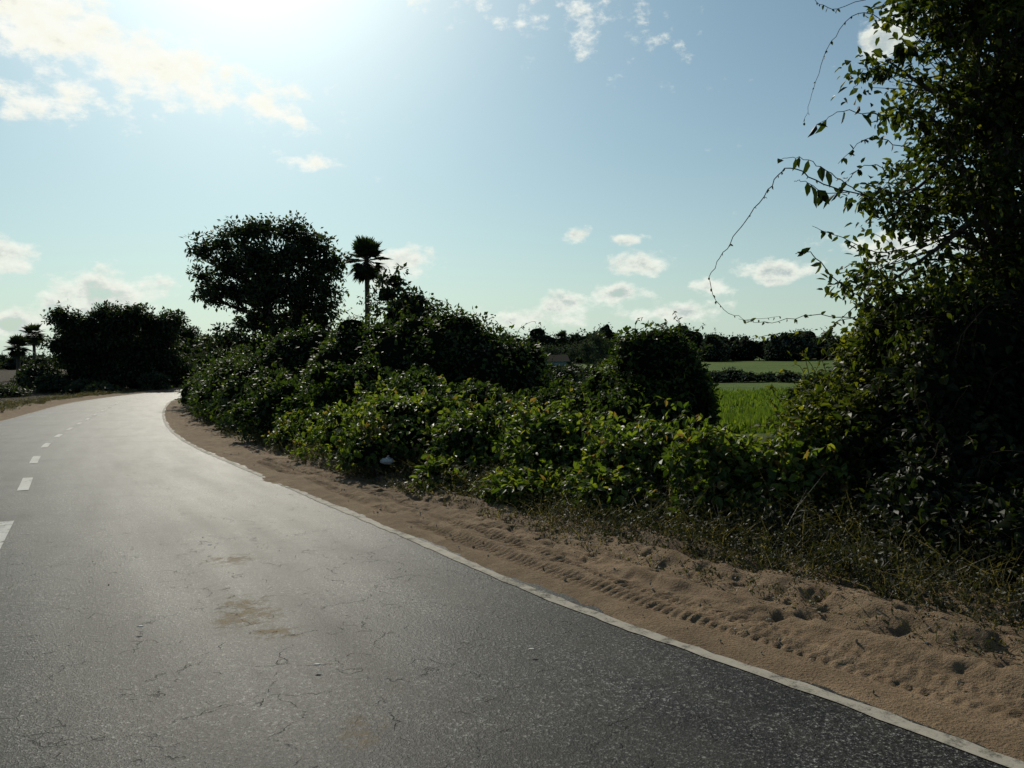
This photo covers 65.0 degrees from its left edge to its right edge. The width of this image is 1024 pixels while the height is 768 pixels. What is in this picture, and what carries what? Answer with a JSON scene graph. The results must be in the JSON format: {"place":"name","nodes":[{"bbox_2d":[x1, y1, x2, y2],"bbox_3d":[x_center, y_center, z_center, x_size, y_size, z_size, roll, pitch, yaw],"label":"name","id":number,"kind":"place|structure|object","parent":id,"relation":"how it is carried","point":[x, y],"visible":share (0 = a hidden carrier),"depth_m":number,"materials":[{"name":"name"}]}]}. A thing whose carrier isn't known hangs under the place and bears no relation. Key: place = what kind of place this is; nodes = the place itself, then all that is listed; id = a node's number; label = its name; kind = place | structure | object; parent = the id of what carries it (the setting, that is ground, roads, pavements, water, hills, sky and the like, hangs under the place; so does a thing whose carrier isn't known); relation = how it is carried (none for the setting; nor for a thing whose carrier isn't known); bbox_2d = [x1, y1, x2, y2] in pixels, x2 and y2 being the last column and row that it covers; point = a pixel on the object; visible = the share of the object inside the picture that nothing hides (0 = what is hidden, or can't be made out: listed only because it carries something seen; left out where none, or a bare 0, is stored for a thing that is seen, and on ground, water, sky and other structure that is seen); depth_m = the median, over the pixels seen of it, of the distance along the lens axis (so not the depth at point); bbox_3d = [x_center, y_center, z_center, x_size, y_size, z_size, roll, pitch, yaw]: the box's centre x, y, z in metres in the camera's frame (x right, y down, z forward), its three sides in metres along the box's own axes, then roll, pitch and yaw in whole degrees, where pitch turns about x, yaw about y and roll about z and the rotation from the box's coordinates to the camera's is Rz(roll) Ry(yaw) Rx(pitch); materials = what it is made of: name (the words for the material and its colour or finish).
{"place":"outdoors","nodes":[
{"label":"outdoors","id":0,"kind":"place"},
{"bbox_2d":[0,387,183,420],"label":"sand shoulder","id":1,"kind":"object","parent":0,"point":[14,413],"visible":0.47,"depth_m":57.81},
{"bbox_2d":[164,399,312,462],"bbox_3d":[-20.357,1.041,57.458,9.133,1.939,88.058,-1,2,-17],"label":"sand shoulder","id":2,"kind":"object","parent":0,"point":[183,424],"visible":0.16,"depth_m":22.79},
{"bbox_2d":[0,389,1008,767],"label":"asphalt road","id":3,"kind":"structure","parent":0,"point":[256,603],"depth_m":4.93,"materials":[{"name":"grey asphalt"}]},
{"bbox_2d":[0,394,165,547],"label":"line marking","id":4,"kind":"object","parent":3,"relation":"on","point":[25,484],"visible":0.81,"depth_m":12.57,"materials":[{"name":"white paint"}]},
{"bbox_2d":[0,390,170,421],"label":"edge line marking","id":5,"kind":"object","parent":3,"relation":"on","point":[55,406],"visible":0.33,"depth_m":51.60,"materials":[{"name":"white paint"}]},
{"bbox_2d":[162,400,1023,767],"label":"edge line marking","id":6,"kind":"object","parent":3,"relation":"on","point":[932,734],"visible":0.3,"depth_m":4.78,"materials":[{"name":"white paint"}]},
{"bbox_2d":[0,358,1023,593],"bbox_3d":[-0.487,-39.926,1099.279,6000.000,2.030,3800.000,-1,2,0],"label":"ground","id":7,"kind":"structure","parent":0,"point":[754,366],"depth_m":151.23,"materials":[{"name":"green plant"}]},
{"bbox_2d":[3,334,32,384],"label":"palmyra palm","id":8,"kind":"object","parent":7,"relation":"on","point":[16,348],"visible":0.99,"depth_m":109.44,"materials":[{"name":"green plant"}]},
{"bbox_2d":[19,323,46,361],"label":"palmyra palm","id":9,"kind":"object","parent":7,"relation":"on","point":[31,335],"visible":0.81,"depth_m":149.15,"materials":[{"name":"green plant"}]},
{"bbox_2d":[34,300,106,381],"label":"neem tree","id":10,"kind":"object","parent":7,"relation":"on","point":[73,328],"visible":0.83,"depth_m":95.30,"materials":[{"name":"green plant"}]},
{"bbox_2d":[0,351,205,397],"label":"roadside scrub","id":11,"kind":"object","parent":7,"relation":"on","point":[40,374],"visible":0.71,"depth_m":93.70,"materials":[{"name":"green plant"}]},
{"bbox_2d":[72,299,155,389],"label":"neem tree","id":12,"kind":"object","parent":7,"relation":"on","point":[112,344],"visible":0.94,"depth_m":95.95,"materials":[{"name":"green plant"}]},
{"bbox_2d":[128,306,195,386],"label":"neem tree","id":13,"kind":"object","parent":7,"relation":"on","point":[157,343],"visible":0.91,"depth_m":97.70,"materials":[{"name":"green plant"}]},
{"bbox_2d":[172,324,201,354],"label":"neem tree","id":14,"kind":"object","parent":7,"relation":"on","point":[193,333],"visible":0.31,"depth_m":120.96,"materials":[{"name":"green plant"}]},
{"bbox_2d":[179,210,357,363],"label":"rain tree","id":15,"kind":"object","parent":7,"relation":"on","point":[270,283],"visible":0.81,"depth_m":64.48,"materials":[{"name":"green plant"}]},
{"bbox_2d":[342,235,388,326],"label":"palmyra palm","id":16,"kind":"object","parent":7,"relation":"on","point":[366,249],"visible":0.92,"depth_m":73.96,"materials":[{"name":"green plant"}]},
{"bbox_2d":[171,297,560,432],"bbox_3d":[-10.706,-0.554,35.198,9.847,5.408,31.769,-2,3,-37],"label":"overgrown hedge","id":17,"kind":"object","parent":7,"relation":"on","point":[452,347],"visible":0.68,"depth_m":25.57,"materials":[{"name":"green plant"}]},
{"bbox_2d":[223,347,572,444],"bbox_3d":[-3.652,0.404,20.654,11.633,2.705,5.306,1,3,30],"label":"vine thicket","id":18,"kind":"object","parent":7,"relation":"on","point":[259,411],"visible":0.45,"depth_m":19.43,"materials":[{"name":"green plant"}]},
{"bbox_2d":[356,262,449,324],"bbox_3d":[-3.897,-1.459,30.221,3.931,6.082,2.439,-2,3,-39],"label":"sapling tree","id":19,"kind":"object","parent":7,"relation":"on","point":[416,302],"visible":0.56,"depth_m":29.70,"materials":[{"name":"green plant"}]},
{"bbox_2d":[0,322,868,369],"bbox_3d":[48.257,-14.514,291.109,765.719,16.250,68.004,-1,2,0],"label":"distant tree line","id":20,"kind":"object","parent":7,"relation":"on","point":[777,347],"visible":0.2,"depth_m":277.18,"materials":[{"name":"green plant"}]},
{"bbox_2d":[0,382,1023,658],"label":"verge weeds","id":21,"kind":"object","parent":7,"relation":"on","point":[846,550],"visible":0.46,"depth_m":6.94,"materials":[{"name":"green plant"}]},
{"bbox_2d":[554,330,569,353],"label":"palmyra palm","id":22,"kind":"object","parent":7,"relation":"on","point":[561,340],"visible":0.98,"depth_m":164.31,"materials":[{"name":"green plant"}]},
{"bbox_2d":[254,374,874,543],"bbox_3d":[-2.069,0.950,14.744,3.649,2.313,17.786,-2,3,-35],"label":"creeper bush","id":23,"kind":"object","parent":7,"relation":"on","point":[365,431],"visible":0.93,"depth_m":10.03,"materials":[{"name":"green plant"}]},
{"bbox_2d":[380,455,393,463],"bbox_3d":[-1.963,1.188,12.655,0.236,0.151,0.180,-1,2,0],"label":"plastic bag","id":24,"kind":"object","parent":23,"relation":"on","point":[388,460],"visible":0.98,"depth_m":12.60,"materials":[{"name":"grey"}]},
{"bbox_2d":[525,329,616,368],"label":"field trees","id":25,"kind":"object","parent":7,"relation":"on","point":[588,349],"visible":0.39,"depth_m":174.23,"materials":[{"name":"green plant"}]},
{"bbox_2d":[538,311,723,435],"bbox_3d":[2.533,-0.046,19.298,3.844,3.391,5.361,-2,3,-29],"label":"vine covered shrub","id":26,"kind":"object","parent":7,"relation":"on","point":[662,363],"visible":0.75,"depth_m":18.11,"materials":[{"name":"green plant"}]},
{"bbox_2d":[539,354,864,402],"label":"field scrub","id":27,"kind":"object","parent":7,"relation":"on","point":[579,373],"visible":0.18,"depth_m":45.22,"materials":[{"name":"green plant"}]},
{"bbox_2d":[705,366,832,382],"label":"field hedge row","id":28,"kind":"object","parent":7,"relation":"on","point":[732,375],"visible":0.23,"depth_m":95.86,"materials":[{"name":"green plant"}]},
{"bbox_2d":[739,228,973,543],"bbox_3d":[4.666,-0.002,9.255,4.062,3.626,3.241,-1,2,0],"label":"roadside thicket","id":29,"kind":"object","parent":7,"relation":"on","point":[841,412],"visible":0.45,"depth_m":8.76,"materials":[{"name":"green plant"}]},
{"bbox_2d":[708,0,1023,362],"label":"roadside tree","id":30,"kind":"object","parent":7,"relation":"on","point":[985,97],"visible":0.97,"depth_m":7.84,"materials":[{"name":"green plant"}]},
{"bbox_2d":[820,229,1023,595],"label":"shaded thicket","id":31,"kind":"object","parent":7,"relation":"on","point":[952,410],"visible":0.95,"depth_m":7.16,"materials":[{"name":"green plant"}]},
{"bbox_2d":[0,0,1023,356],"label":"sky","id":32,"kind":"structure","parent":0,"point":[570,166],"materials":[{"name":"blue"}]},
{"bbox_2d":[546,361,566,364],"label":"walls","id":33,"kind":"structure","parent":0,"point":[560,363],"depth_m":115.97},
{"bbox_2d":[545,355,569,361],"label":"roof","id":34,"kind":"structure","parent":33,"relation":"on","point":[558,358],"depth_m":116.58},
{"bbox_2d":[237,454,1023,761],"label":"sand shoulder","id":35,"kind":"object","parent":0,"point":[900,674],"visible":0.62,"depth_m":5.58},
{"bbox_2d":[22,452,1001,735],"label":"pebbles","id":36,"kind":"object","parent":35,"relation":"on","point":[566,580],"visible":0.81,"depth_m":6.16,"materials":[{"name":"brown stone"}]},
{"bbox_2d":[292,456,1023,665],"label":"leaf litter","id":37,"kind":"object","parent":35,"relation":"on","point":[810,602],"visible":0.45,"depth_m":6.77,"materials":[{"name":"brown plant"}]},
{"bbox_2d":[711,386,798,432],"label":"field grass","id":38,"kind":"structure","parent":0,"point":[743,418],"depth_m":38.29,"materials":[{"name":"green plant"}]}
]}

